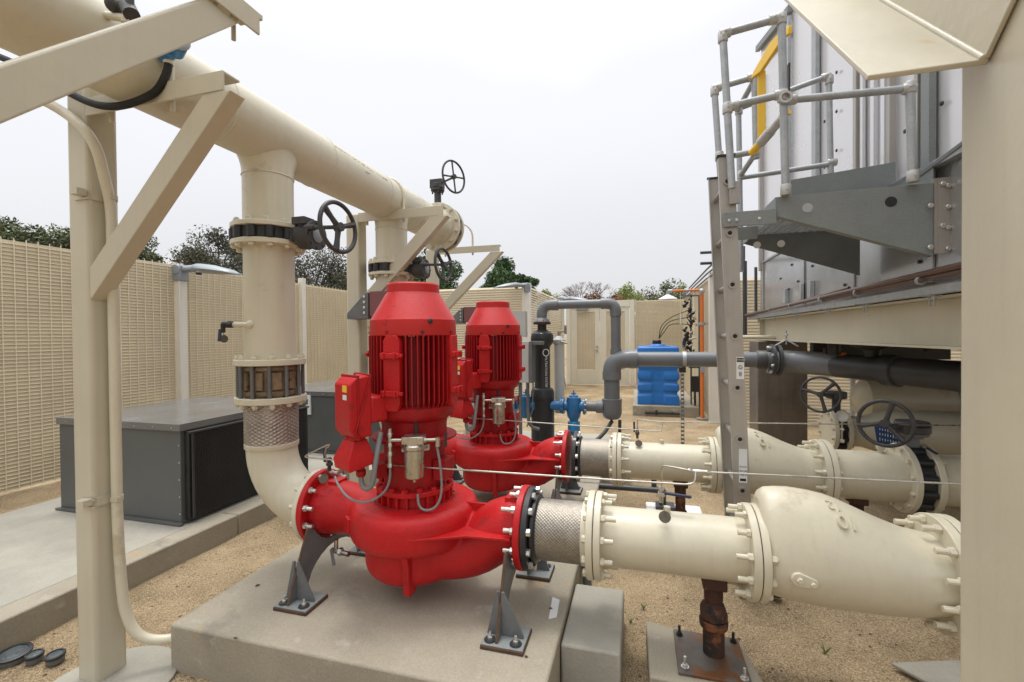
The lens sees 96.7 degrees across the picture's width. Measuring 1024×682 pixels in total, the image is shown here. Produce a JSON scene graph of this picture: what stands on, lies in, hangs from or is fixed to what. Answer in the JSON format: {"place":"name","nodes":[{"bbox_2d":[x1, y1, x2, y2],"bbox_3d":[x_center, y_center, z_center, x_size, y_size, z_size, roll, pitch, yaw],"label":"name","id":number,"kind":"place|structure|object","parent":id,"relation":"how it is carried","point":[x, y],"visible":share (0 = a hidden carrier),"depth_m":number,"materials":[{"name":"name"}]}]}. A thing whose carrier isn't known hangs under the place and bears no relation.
{"place":"outdoors","nodes":[
{"label":"outdoors","id":0,"kind":"place"},
{"bbox_2d":[0,0,787,336],"label":"sky","id":1,"kind":"structure","parent":0,"point":[580,133],"materials":[{"name":"white"}]},
{"bbox_2d":[0,427,960,681],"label":"ground","id":2,"kind":"structure","parent":0,"point":[914,637],"depth_m":2.54,"materials":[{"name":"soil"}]},
{"bbox_2d":[0,642,33,667],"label":"lid","id":3,"kind":"object","parent":2,"relation":"on","point":[13,655],"visible":0.97,"depth_m":2.24,"materials":[{"name":"grey paint"}]},
{"bbox_2d":[23,648,44,665],"bbox_3d":[-2.347,1.553,2.236,0.073,0.044,0.073,0,1,15],"label":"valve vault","id":4,"kind":"object","parent":2,"relation":"on","point":[33,657],"visible":1,"depth_m":2.22,"materials":[{"name":"grey paint"}]},
{"bbox_2d":[44,648,65,666],"bbox_3d":[-2.241,1.552,2.233,0.079,0.045,0.080,0,1,15],"label":"valve vault","id":5,"kind":"object","parent":2,"relation":"on","point":[54,657],"visible":1,"depth_m":2.22,"materials":[{"name":"grey paint"}]},
{"bbox_2d":[0,236,177,492],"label":"louvre fence panel","id":6,"kind":"object","parent":2,"relation":"on","point":[36,376],"visible":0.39,"depth_m":5.00,"materials":[{"name":"metal"}]},
{"bbox_2d":[53,646,176,681],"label":"column footing","id":7,"kind":"object","parent":2,"relation":"on","point":[148,663],"depth_m":2.15,"materials":[{"name":"grey concrete"}]},
{"bbox_2d":[67,61,244,681],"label":"pipe support frame","id":8,"kind":"object","parent":7,"relation":"on","point":[100,267],"visible":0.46,"depth_m":2.06,"materials":[{"name":"beige metal"}]},
{"bbox_2d":[44,101,170,644],"bbox_3d":[-2.092,0.069,2.087,1.072,2.771,0.207,-1,1,-3],"label":"painted conduit","id":9,"kind":"object","parent":8,"relation":"attached to","point":[107,197],"visible":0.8,"depth_m":2.10,"materials":[{"name":"metal"}]},
{"bbox_2d":[0,0,459,264],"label":"header pipe","id":10,"kind":"object","parent":8,"relation":"attached to","point":[276,150],"visible":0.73,"depth_m":2.57,"materials":[{"name":"metal"}]},
{"bbox_2d":[0,0,172,109],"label":"hose","id":11,"kind":"object","parent":10,"relation":"attached to","point":[122,11],"visible":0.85,"depth_m":1.89,"materials":[{"name":"rubber"}]},
{"bbox_2d":[158,44,190,68],"bbox_3d":[-1.420,-1.199,1.897,0.175,0.142,0.088,0,1,27],"label":"pressure transmitter","id":12,"kind":"object","parent":10,"relation":"attached to","point":[172,56],"visible":0.45,"depth_m":1.88,"materials":[{"name":"blue paint"}]},
{"bbox_2d":[430,159,464,252],"bbox_3d":[-0.777,-1.454,5.018,0.537,0.943,0.348,0,1,46],"label":"butterfly valve","id":13,"kind":"object","parent":10,"relation":"attached to","point":[437,186],"visible":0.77,"depth_m":4.96,"materials":[{"name":"black metal"}]},
{"bbox_2d":[175,281,188,399],"bbox_3d":[-4.655,0.292,6.411,0.110,2.520,0.110,0,1,15],"label":"fence post","id":14,"kind":"object","parent":2,"relation":"on","point":[182,343],"visible":0.42,"depth_m":6.37,"materials":[{"name":"metal"}]},
{"bbox_2d":[171,264,241,281],"bbox_3d":[-4.245,-0.961,6.347,1.004,0.240,0.377,0,1,15],"label":"area lamp","id":15,"kind":"object","parent":14,"relation":"attached to","point":[180,272],"visible":0.98,"depth_m":6.28,"materials":[{"name":"white metal"}]},
{"bbox_2d":[0,432,463,651],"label":"equipment slab","id":16,"kind":"structure","parent":2,"relation":"on","point":[38,573],"depth_m":3.09,"materials":[{"name":"grey concrete"}]},
{"bbox_2d":[55,396,308,526],"bbox_3d":[-2.941,1.002,4.260,1.416,0.763,1.410,0,1,15],"label":"equipment cabinet","id":17,"kind":"object","parent":16,"relation":"on","point":[184,460],"visible":0.69,"depth_m":3.59,"materials":[{"name":"metal"}]},
{"bbox_2d":[305,380,383,453],"bbox_3d":[-2.052,0.980,6.146,1.941,0.746,1.340,0,1,15],"label":"condenser unit","id":18,"kind":"object","parent":16,"relation":"on","point":[322,430],"visible":0.03,"depth_m":5.56,"materials":[{"name":"metal"}]},
{"bbox_2d":[180,263,300,397],"bbox_3d":[-4.363,0.195,7.585,0.030,2.620,2.346,0,1,15],"label":"louvre fence panel","id":19,"kind":"object","parent":2,"relation":"on","point":[214,301],"visible":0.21,"depth_m":6.94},
{"bbox_2d":[171,465,603,681],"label":"equipment pad","id":20,"kind":"object","parent":2,"relation":"on","point":[360,623],"visible":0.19,"depth_m":2.13,"materials":[{"name":"concrete"}]},
{"bbox_2d":[273,282,554,655],"bbox_3d":[-0.489,0.513,2.444,1.303,1.640,0.796,0,1,15],"label":"fire pump","id":21,"kind":"object","parent":20,"relation":"on","point":[411,525],"visible":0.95,"depth_m":2.25,"materials":[{"name":"red metal"}]},
{"bbox_2d":[245,445,320,540],"bbox_3d":[-1.331,0.884,2.696,0.485,0.530,0.400,0,1,15],"label":"elbow pipe","id":22,"kind":"object","parent":21,"relation":"attached to","point":[279,479],"visible":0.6,"depth_m":2.58,"materials":[{"name":"metal"}]},
{"bbox_2d":[234,393,306,451],"bbox_3d":[-1.435,0.475,2.719,0.386,0.304,0.386,0,1,15],"label":"flexible connector","id":23,"kind":"object","parent":22,"relation":"on","point":[272,424],"visible":1,"depth_m":2.59,"materials":[{"name":"beige paint"}]},
{"bbox_2d":[235,364,304,398],"bbox_3d":[-1.437,0.232,2.716,0.358,0.185,0.359,0,1,15],"label":"wafer check valve","id":24,"kind":"object","parent":23,"relation":"on","point":[269,382],"visible":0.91,"depth_m":2.58,"materials":[{"name":"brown metal"}]},
{"bbox_2d":[230,236,305,366],"bbox_3d":[-1.441,-0.220,2.711,0.400,0.719,0.400,0,1,15],"label":"riser pipe","id":25,"kind":"object","parent":24,"relation":"on","point":[268,324],"visible":0.98,"depth_m":2.59,"materials":[{"name":"metal"}]},
{"bbox_2d":[228,200,356,253],"bbox_3d":[-1.274,-0.624,2.652,0.753,0.294,0.410,0,1,15],"label":"butterfly valve","id":26,"kind":"object","parent":25,"relation":"attached to","point":[306,233],"visible":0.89,"depth_m":2.54,"materials":[{"name":"black metal"}]},
{"bbox_2d":[243,370,300,390],"bbox_3d":[-1.437,0.229,2.716,0.320,0.100,0.319,0,1,15],"label":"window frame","id":27,"kind":"structure","parent":24,"relation":"in","point":[276,378],"depth_m":2.58,"materials":[{"name":"brown metal"}]},
{"bbox_2d":[305,444,960,489],"bbox_3d":[0.637,0.608,2.048,3.672,0.165,0.137,0,1,15],"label":"sensing tube","id":28,"kind":"object","parent":21,"relation":"attached to","point":[696,471],"visible":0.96,"depth_m":2.00,"materials":[{"name":"silver metal"}]},
{"bbox_2d":[445,301,582,499],"bbox_3d":[-0.115,0.493,3.793,1.303,1.640,0.796,0,1,15],"label":"fire pump","id":29,"kind":"object","parent":20,"relation":"on","point":[491,369],"visible":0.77,"depth_m":3.60,"materials":[{"name":"red metal"}]},
{"bbox_2d":[449,416,960,432],"bbox_3d":[1.431,0.616,3.284,4.201,0.205,0.174,0,1,14],"label":"sensing tube","id":30,"kind":"object","parent":29,"relation":"attached to","point":[637,429],"visible":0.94,"depth_m":3.33,"materials":[{"name":"silver metal"}]},
{"bbox_2d":[346,177,449,485],"bbox_3d":[-0.972,0.066,3.937,0.962,2.969,0.134,0,1,15],"label":"pipe support frame","id":31,"kind":"object","parent":2,"relation":"on","point":[431,227],"visible":0.6,"depth_m":3.97,"materials":[{"name":"beige metal"}]},
{"bbox_2d":[347,291,385,319],"bbox_3d":[-1.151,-0.302,3.865,0.480,0.230,0.159,0,1,15],"label":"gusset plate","id":32,"kind":"object","parent":31,"relation":"attached to","point":[366,305],"visible":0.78,"depth_m":3.81,"materials":[{"name":"grey paint"}]},
{"bbox_2d":[426,224,503,309],"bbox_3d":[-0.565,0.043,5.567,0.995,2.969,0.134,0,1,15],"label":"pipe support frame","id":33,"kind":"object","parent":2,"relation":"on","point":[489,260],"visible":0.49,"depth_m":5.49,"materials":[{"name":"beige metal"}]},
{"bbox_2d":[561,584,623,681],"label":"concrete block","id":34,"kind":"structure","parent":2,"relation":"on","point":[592,645],"depth_m":2.10,"materials":[{"name":"concrete"}]},
{"bbox_2d":[580,481,701,513],"bbox_3d":[1.044,1.409,4.074,1.220,0.224,0.270,0,1,15],"label":"floor box","id":35,"kind":"object","parent":2,"relation":"on","point":[656,505],"visible":0.47,"depth_m":4.04,"materials":[{"name":"white plastic"}]},
{"bbox_2d":[673,481,687,511],"bbox_3d":[1.270,1.264,3.434,0.124,0.483,0.126,0,1,15],"label":"pipe stand","id":36,"kind":"object","parent":2,"relation":"on","point":[680,501],"visible":0.23,"depth_m":3.40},
{"bbox_2d":[679,367,685,443],"bbox_3d":[1.917,0.883,5.117,0.070,1.175,0.080,0,1,15],"label":"strut post","id":37,"kind":"object","parent":2,"relation":"on","point":[682,370],"visible":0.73,"depth_m":5.09,"materials":[{"name":"metal"}]},
{"bbox_2d":[585,344,783,419],"bbox_3d":[1.788,0.479,5.147,2.210,0.875,0.330,0,1,15],"label":"grey supply pipe","id":38,"kind":"object","parent":37,"relation":"on","point":[609,406],"visible":0.99,"depth_m":5.13,"materials":[{"name":"plastic"}]},
{"bbox_2d":[561,390,586,435],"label":"blue valve","id":39,"kind":"object","parent":38,"relation":"attached to","point":[573,405],"visible":0.91,"depth_m":5.37,"materials":[{"name":"metal"}]},
{"bbox_2d":[776,350,960,392],"bbox_3d":[3.296,0.265,3.347,0.394,0.306,3.342,-1,1,-13],"label":"tower supply pipe","id":40,"kind":"object","parent":38,"relation":"attached to","point":[894,370],"visible":0.79,"depth_m":3.83,"materials":[{"name":"grey plastic"}]},
{"bbox_2d":[850,380,960,414],"bbox_3d":[5.028,0.612,4.479,2.910,0.462,0.462,0,1,15],"label":"drain pipe","id":41,"kind":"object","parent":40,"relation":"attached to","point":[862,392],"visible":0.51,"depth_m":4.57,"materials":[{"name":"metal"}]},
{"bbox_2d":[646,621,762,681],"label":"stand footing","id":42,"kind":"object","parent":2,"relation":"on","point":[662,666],"visible":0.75,"depth_m":2.06,"materials":[{"name":"concrete"}]},
{"bbox_2d":[673,579,751,681],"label":"pipe stand","id":43,"kind":"object","parent":42,"relation":"on","point":[711,652],"visible":0.89,"depth_m":2.04,"materials":[{"name":"metal"}]},
{"bbox_2d":[707,153,750,596],"bbox_3d":[1.385,0.207,2.896,0.204,2.632,0.426,0,1,15],"label":"access ladder","id":44,"kind":"object","parent":2,"relation":"on","point":[729,351],"visible":0.85,"depth_m":2.71,"materials":[{"name":"metal"}]},
{"bbox_2d":[743,335,807,445],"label":"tower pier","id":45,"kind":"structure","parent":2,"relation":"on","point":[775,399],"depth_m":5.72,"materials":[{"name":"beige paint"}]},
{"bbox_2d":[756,293,960,349],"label":"tower beam","id":46,"kind":"structure","parent":45,"relation":"on","point":[917,323],"depth_m":3.16,"materials":[{"name":"beige metal"}]},
{"bbox_2d":[744,261,961,322],"bbox_3d":[2.587,-0.313,3.637,0.114,0.212,6.000,0,1,15],"label":"cable channel","id":47,"kind":"object","parent":46,"relation":"attached to","point":[925,276],"visible":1,"depth_m":2.91,"materials":[{"name":"metal"}]},
{"bbox_2d":[700,246,757,334],"bbox_3d":[3.180,-0.734,6.678,0.760,1.290,0.222,0,1,33],"label":"vent pipe","id":48,"kind":"object","parent":47,"relation":"attached to","point":[744,293],"visible":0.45,"depth_m":6.60,"materials":[{"name":"grey plastic"}]},
{"bbox_2d":[765,292,960,317],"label":"tower floor","id":49,"kind":"structure","parent":46,"relation":"on","point":[876,303],"depth_m":3.10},
{"bbox_2d":[755,5,961,313],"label":"cooling tower","id":50,"kind":"structure","parent":49,"relation":"on","point":[869,131],"depth_m":3.52,"materials":[{"name":"metal"}]},
{"bbox_2d":[723,160,951,274],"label":"access platform","id":51,"kind":"structure","parent":50,"relation":"attached to","point":[831,220],"depth_m":2.57,"materials":[{"name":"grey"}]},
{"bbox_2d":[710,11,919,271],"bbox_3d":[1.819,-1.256,3.013,0.988,1.448,1.043,0,1,15],"label":"guard rail","id":52,"kind":"object","parent":51,"relation":"attached to","point":[783,96],"visible":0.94,"depth_m":2.65,"materials":[{"name":"metal"}]},
{"bbox_2d":[748,25,791,155],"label":"safety gate","id":53,"kind":"structure","parent":52,"relation":"attached to","point":[765,135],"depth_m":2.90,"materials":[{"name":"metal"}]},
{"bbox_2d":[810,343,950,359],"bbox_3d":[3.484,0.104,3.955,1.200,0.175,1.420,0,1,15],"label":"drain manifold","id":54,"kind":"object","parent":46,"relation":"attached to","point":[877,351],"visible":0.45,"depth_m":4.43,"materials":[{"name":"black plastic"}]},
{"bbox_2d":[845,498,868,510],"bbox_3d":[2.369,1.270,3.129,0.124,0.458,0.126,0,1,15],"label":"pipe stand","id":55,"kind":"object","parent":2,"relation":"on","point":[860,504],"visible":0.19,"depth_m":3.08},
{"bbox_2d":[820,439,923,512],"bbox_3d":[2.397,0.916,3.116,0.483,0.452,0.452,0,1,15],"label":"pipe spool","id":56,"kind":"object","parent":55,"relation":"on","point":[900,463],"visible":0.66,"depth_m":2.98,"materials":[{"name":"beige paint"}]},
{"bbox_2d":[712,426,834,496],"bbox_3d":[1.826,0.882,3.274,0.701,0.527,0.452,0,1,15],"label":"check valve","id":57,"kind":"object","parent":56,"relation":"attached to","point":[768,454],"visible":0.58,"depth_m":3.10,"materials":[{"name":"beige paint"}]},
{"bbox_2d":[616,432,717,493],"bbox_3d":[1.156,0.918,3.460,0.691,0.406,0.406,0,1,15],"label":"pipe spool","id":58,"kind":"object","parent":57,"relation":"attached to","point":[646,460],"visible":0.96,"depth_m":3.35,"materials":[{"name":"beige paint"}]},
{"bbox_2d":[571,431,616,485],"bbox_3d":[0.662,0.920,3.597,0.334,0.406,0.406,0,1,15],"label":"flexible connector","id":59,"kind":"object","parent":58,"relation":"attached to","point":[593,457],"visible":0.99,"depth_m":3.48,"materials":[{"name":"silver metal"}]},
{"bbox_2d":[856,399,939,512],"bbox_3d":[2.602,0.750,3.001,0.507,0.759,0.365,-1,1,-28],"label":"butterfly valve","id":60,"kind":"object","parent":56,"relation":"attached to","point":[912,436],"visible":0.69,"depth_m":2.90,"materials":[{"name":"black metal"}]},
{"bbox_2d":[921,444,960,513],"bbox_3d":[3.678,0.909,2.761,1.997,0.452,0.452,0,1,15],"label":"pipe spool","id":61,"kind":"object","parent":60,"relation":"attached to","point":[947,468],"visible":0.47,"depth_m":2.86,"materials":[{"name":"beige paint"}]},
{"bbox_2d":[843,410,960,454],"bbox_3d":[4.361,0.827,3.889,2.683,0.415,0.410,0,1,15],"label":"pipe","id":62,"kind":"object","parent":2,"relation":"on","point":[943,440],"visible":0.38,"depth_m":3.96,"materials":[{"name":"metal"}]},
{"bbox_2d":[800,376,849,448],"bbox_3d":[2.973,0.674,4.239,0.451,0.716,0.378,-1,1,-38],"label":"butterfly valve","id":63,"kind":"object","parent":62,"relation":"attached to","point":[836,436],"visible":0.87,"depth_m":4.13,"materials":[{"name":"beige metal"}]},
{"bbox_2d":[784,0,1023,681],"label":"support column","id":64,"kind":"structure","parent":2,"relation":"on","point":[980,43],"depth_m":1.02,"materials":[{"name":"beige metal"}]},
{"bbox_2d":[891,660,959,681],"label":"stepping slab","id":65,"kind":"structure","parent":2,"relation":"on","point":[937,671],"depth_m":2.08,"materials":[{"name":"grey concrete"}]},
{"bbox_2d":[512,311,543,433],"bbox_3d":[0.160,0.483,5.359,0.440,1.660,0.200,0,1,15],"label":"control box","id":66,"kind":"object","parent":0,"point":[528,363],"visible":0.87,"depth_m":5.29,"materials":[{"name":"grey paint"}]},
{"bbox_2d":[529,341,543,382],"bbox_3d":[0.296,0.242,5.318,0.155,0.480,0.200,0,1,15],"label":"door","id":67,"kind":"structure","parent":66,"relation":"in","point":[532,357],"depth_m":5.24,"materials":[{"name":"grey paint"}]},
{"bbox_2d":[566,300,634,385],"bbox_3d":[2.712,0.065,14.062,2.090,2.620,0.274,0,1,15],"label":"double door","id":68,"kind":"structure","parent":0,"point":[588,341],"depth_m":14.18,"materials":[{"name":"beige paint"}]},
{"bbox_2d":[571,308,599,384],"bbox_3d":[2.295,0.156,14.259,0.890,2.400,0.050,0,1,15],"label":"door leaf","id":69,"kind":"structure","parent":68,"relation":"in","point":[585,324],"depth_m":14.25,"materials":[{"name":"beige paint"}]},
{"bbox_2d":[600,307,629,384],"bbox_3d":[3.162,0.151,14.018,0.890,2.400,0.050,0,1,15],"label":"door leaf","id":70,"kind":"structure","parent":68,"relation":"in","point":[605,318],"depth_m":14.05,"materials":[{"name":"beige paint"}]},
{"bbox_2d":[447,337,862,447],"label":"ground","id":71,"kind":"structure","parent":0,"point":[591,392],"depth_m":8.19,"materials":[{"name":"stone"}]},
{"bbox_2d":[0,215,26,241],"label":"broadleaf tree","id":72,"kind":"object","parent":71,"relation":"on","point":[4,232],"visible":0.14,"depth_m":19.84,"materials":[{"name":"green plant"}]},
{"bbox_2d":[14,223,69,248],"bbox_3d":[-20.573,-1.848,20.596,3.118,6.906,3.333,-1,1,-11],"label":"broadleaf tree","id":73,"kind":"object","parent":71,"relation":"on","point":[45,238],"visible":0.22,"depth_m":19.81,"materials":[{"name":"green plant"}]},
{"bbox_2d":[0,0,262,123],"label":"pipe support frame","id":74,"kind":"object","parent":71,"relation":"on","point":[29,82],"visible":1,"depth_m":1.17,"materials":[{"name":"beige metal"}]},
{"bbox_2d":[137,233,163,262],"bbox_3d":[-19.980,-2.198,23.706,2.951,7.517,2.780,0,1,15],"label":"broadleaf tree","id":75,"kind":"object","parent":71,"relation":"on","point":[147,254],"visible":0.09,"depth_m":24.05,"materials":[{"name":"green plant"}]},
{"bbox_2d":[164,224,242,274],"bbox_3d":[-13.103,-1.791,20.260,3.757,6.676,3.745,0,1,15],"label":"broadleaf tree","id":76,"kind":"object","parent":71,"relation":"on","point":[190,255],"visible":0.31,"depth_m":19.55,"materials":[{"name":"green plant"}]},
{"bbox_2d":[298,278,306,383],"bbox_3d":[-4.019,0.158,8.744,0.100,2.720,0.100,0,1,15],"label":"fence post","id":77,"kind":"object","parent":71,"relation":"on","point":[303,330],"visible":0.56,"depth_m":8.70,"materials":[{"name":"metal"}]},
{"bbox_2d":[295,245,346,290],"bbox_3d":[-10.032,-1.732,22.429,4.364,6.476,5.139,0,1,15],"label":"broadleaf tree","id":78,"kind":"object","parent":71,"relation":"on","point":[338,280],"visible":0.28,"depth_m":22.42,"materials":[{"name":"green plant"}]},
{"bbox_2d":[306,284,347,383],"bbox_3d":[-3.739,0.163,9.835,0.030,2.620,2.176,0,1,15],"label":"louvre fence panel","id":79,"kind":"object","parent":71,"relation":"on","point":[327,333],"visible":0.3,"depth_m":9.44,"materials":[{"name":"metal"}]},
{"bbox_2d":[408,248,463,291],"bbox_3d":[-4.322,-1.928,26.130,3.508,6.658,3.990,0,1,41],"label":"pine tree","id":80,"kind":"object","parent":71,"relation":"on","point":[456,273],"visible":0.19,"depth_m":25.53,"materials":[{"name":"green plant"}]},
{"bbox_2d":[368,287,522,395],"bbox_3d":[-1.550,0.142,10.236,3.800,2.602,0.042,0,1,15],"label":"louvre screen","id":81,"kind":"object","parent":71,"relation":"on","point":[471,297],"visible":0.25,"depth_m":9.99,"materials":[{"name":"metal"}]},
{"bbox_2d":[479,255,526,289],"bbox_3d":[-0.561,-2.222,30.149,3.735,7.078,3.355,-1,1,-28],"label":"pine tree","id":82,"kind":"object","parent":71,"relation":"on","point":[503,274],"visible":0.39,"depth_m":29.21,"materials":[{"name":"green plant"}]},
{"bbox_2d":[522,283,531,394],"bbox_3d":[0.322,0.118,9.730,0.170,2.700,0.170,0,1,15],"label":"fence post","id":83,"kind":"object","parent":71,"relation":"on","point":[526,301],"visible":0.31,"depth_m":9.64,"materials":[{"name":"metal"}]},
{"bbox_2d":[531,324,554,441],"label":"filter column","id":84,"kind":"structure","parent":71,"relation":"on","point":[543,398],"depth_m":5.46,"materials":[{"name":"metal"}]},
{"bbox_2d":[553,325,566,412],"bbox_3d":[0.619,0.350,5.689,0.220,1.090,0.160,0,1,31],"label":"grey filter tube","id":85,"kind":"object","parent":84,"relation":"attached to","point":[559,342],"visible":0.95,"depth_m":5.65,"materials":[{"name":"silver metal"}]},
{"bbox_2d":[533,298,621,353],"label":"grey pipe arch","id":86,"kind":"structure","parent":84,"relation":"attached to","point":[610,304],"depth_m":5.34,"materials":[{"name":"plastic"}]},
{"bbox_2d":[531,288,562,391],"bbox_3d":[0.965,0.100,11.887,0.042,2.602,4.360,0,1,15],"label":"louvre screen","id":87,"kind":"object","parent":71,"relation":"on","point":[554,326],"visible":0.29,"depth_m":12.11,"materials":[{"name":"metal"}]},
{"bbox_2d":[561,281,619,298],"bbox_3d":[4.850,-1.258,27.915,4.037,4.894,2.403,0,1,15],"label":"bare tree","id":88,"kind":"object","parent":71,"relation":"on","point":[573,291],"visible":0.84,"depth_m":27.93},
{"bbox_2d":[614,281,646,307],"bbox_3d":[7.945,-1.333,29.842,2.363,5.150,2.458,0,1,1],"label":"shrub","id":89,"kind":"object","parent":71,"relation":"on","point":[627,293],"visible":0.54,"depth_m":29.27,"materials":[{"name":"green plant"}]},
{"bbox_2d":[635,299,682,385],"bbox_3d":[4.421,0.044,13.659,1.386,2.620,0.030,0,1,15],"label":"louvre fence panel","id":90,"kind":"object","parent":71,"relation":"on","point":[652,317],"visible":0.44,"depth_m":13.66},
{"bbox_2d":[641,278,685,299],"bbox_3d":[10.938,-1.596,32.200,3.318,5.583,3.477,0,1,32],"label":"broadleaf tree","id":91,"kind":"object","parent":71,"relation":"on","point":[653,296],"visible":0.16,"depth_m":31.54,"materials":[{"name":"green plant"}]},
{"bbox_2d":[633,389,698,417],"bbox_3d":[3.289,1.399,9.980,1.210,0.340,2.650,0,1,15],"label":"tank pad","id":92,"kind":"object","parent":71,"relation":"on","point":[691,410],"visible":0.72,"depth_m":8.77,"materials":[{"name":"concrete"}]},
{"bbox_2d":[637,340,678,405],"bbox_3d":[2.964,0.607,9.292,0.790,1.267,0.937,0,1,15],"label":"chemical tank","id":93,"kind":"object","parent":92,"relation":"on","point":[656,385],"visible":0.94,"depth_m":8.89,"materials":[{"name":"plastic"}]},
{"bbox_2d":[658,288,707,419],"bbox_3d":[3.197,0.233,8.457,0.900,2.411,0.340,0,1,15],"label":"safety shower","id":94,"kind":"object","parent":71,"relation":"on","point":[668,296],"visible":0.97,"depth_m":8.35,"materials":[{"name":"orange paint"}]},
{"bbox_2d":[683,291,693,397],"bbox_3d":[4.690,0.071,12.115,0.030,2.600,2.656,0,1,15],"label":"louvre fence panel","id":95,"kind":"object","parent":71,"relation":"on","point":[686,377],"visible":0.37,"depth_m":12.15,"materials":[{"name":"metal"}]},
{"bbox_2d":[682,294,699,413],"bbox_3d":[3.498,0.257,8.827,0.378,2.350,0.188,0,1,15],"label":"dosing stand","id":96,"kind":"object","parent":71,"relation":"on","point":[694,384],"visible":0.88,"depth_m":8.79,"materials":[{"name":"grey paint"}]},
{"bbox_2d":[694,280,708,415],"bbox_3d":[3.969,0.109,9.513,0.030,2.600,2.556,0,1,15],"label":"louvre fence panel","id":97,"kind":"object","parent":71,"relation":"on","point":[704,285],"visible":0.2,"depth_m":9.04,"materials":[{"name":"metal"}]},
{"bbox_2d":[708,272,719,421],"bbox_3d":[3.621,0.119,8.152,0.170,2.680,0.170,0,1,15],"label":"fence post","id":98,"kind":"object","parent":71,"relation":"on","point":[713,396],"visible":0.49,"depth_m":8.08,"materials":[{"name":"metal"}]},
{"bbox_2d":[740,278,960,422],"bbox_3d":[5.541,0.147,7.648,3.790,2.532,0.042,0,1,15],"label":"louvre screen","id":99,"kind":"object","parent":71,"relation":"on","point":[813,400],"visible":0.05,"depth_m":7.78,"materials":[{"name":"metal"}]},
{"bbox_2d":[874,426,899,451],"bbox_3d":[3.059,0.783,3.640,0.264,0.248,0.019,0,1,24],"label":"wrapped banner","id":100,"kind":"object","parent":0,"point":[884,435],"visible":0.26,"depth_m":3.66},
{"bbox_2d":[934,513,960,534],"bbox_3d":[2.333,0.934,1.681,1.212,0.452,0.452,0,1,15],"label":"pipe spool","id":101,"kind":"object","parent":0,"point":[955,523],"visible":0.11,"depth_m":1.80,"materials":[{"name":"beige paint"}]},
{"bbox_2d":[749,486,960,637],"bbox_3d":[1.411,0.902,1.937,0.701,0.527,0.452,0,1,15],"label":"check valve","id":102,"kind":"object","parent":101,"relation":"attached to","point":[822,550],"visible":0.81,"depth_m":1.79,"materials":[{"name":"beige paint"}]},
{"bbox_2d":[592,490,763,602],"bbox_3d":[0.740,0.938,2.123,0.691,0.406,0.406,0,1,15],"label":"pipe spool","id":103,"kind":"object","parent":102,"relation":"attached to","point":[729,549],"visible":0.98,"depth_m":2.02,"materials":[{"name":"beige paint"}]},
{"bbox_2d":[519,486,595,580],"bbox_3d":[0.246,0.940,2.260,0.334,0.406,0.406,0,1,15],"label":"flexible connector","id":104,"kind":"object","parent":103,"relation":"attached to","point":[556,530],"visible":0.99,"depth_m":2.14,"materials":[{"name":"silver metal"}]},
{"bbox_2d":[658,486,690,522],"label":"tap valve","id":105,"kind":"object","parent":103,"relation":"attached to","point":[664,516],"visible":0.97,"depth_m":2.08,"materials":[{"name":"silver metal"}]},
{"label":"wafer check valve","id":106,"kind":"object","parent":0,"visible":0},
{"bbox_2d":[368,271,413,329],"bbox_3d":[-1.067,-0.240,4.060,0.400,0.719,0.400,0,1,15],"label":"riser pipe","id":107,"kind":"object","parent":106,"relation":"on","point":[403,276],"visible":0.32,"depth_m":3.94,"materials":[{"name":"metal"}]},
{"bbox_2d":[368,247,452,281],"bbox_3d":[-0.900,-0.644,4.001,0.753,0.294,0.410,0,1,15],"label":"butterfly valve","id":108,"kind":"object","parent":107,"relation":"on","point":[419,267],"visible":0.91,"depth_m":3.90,"materials":[{"name":"black metal"}]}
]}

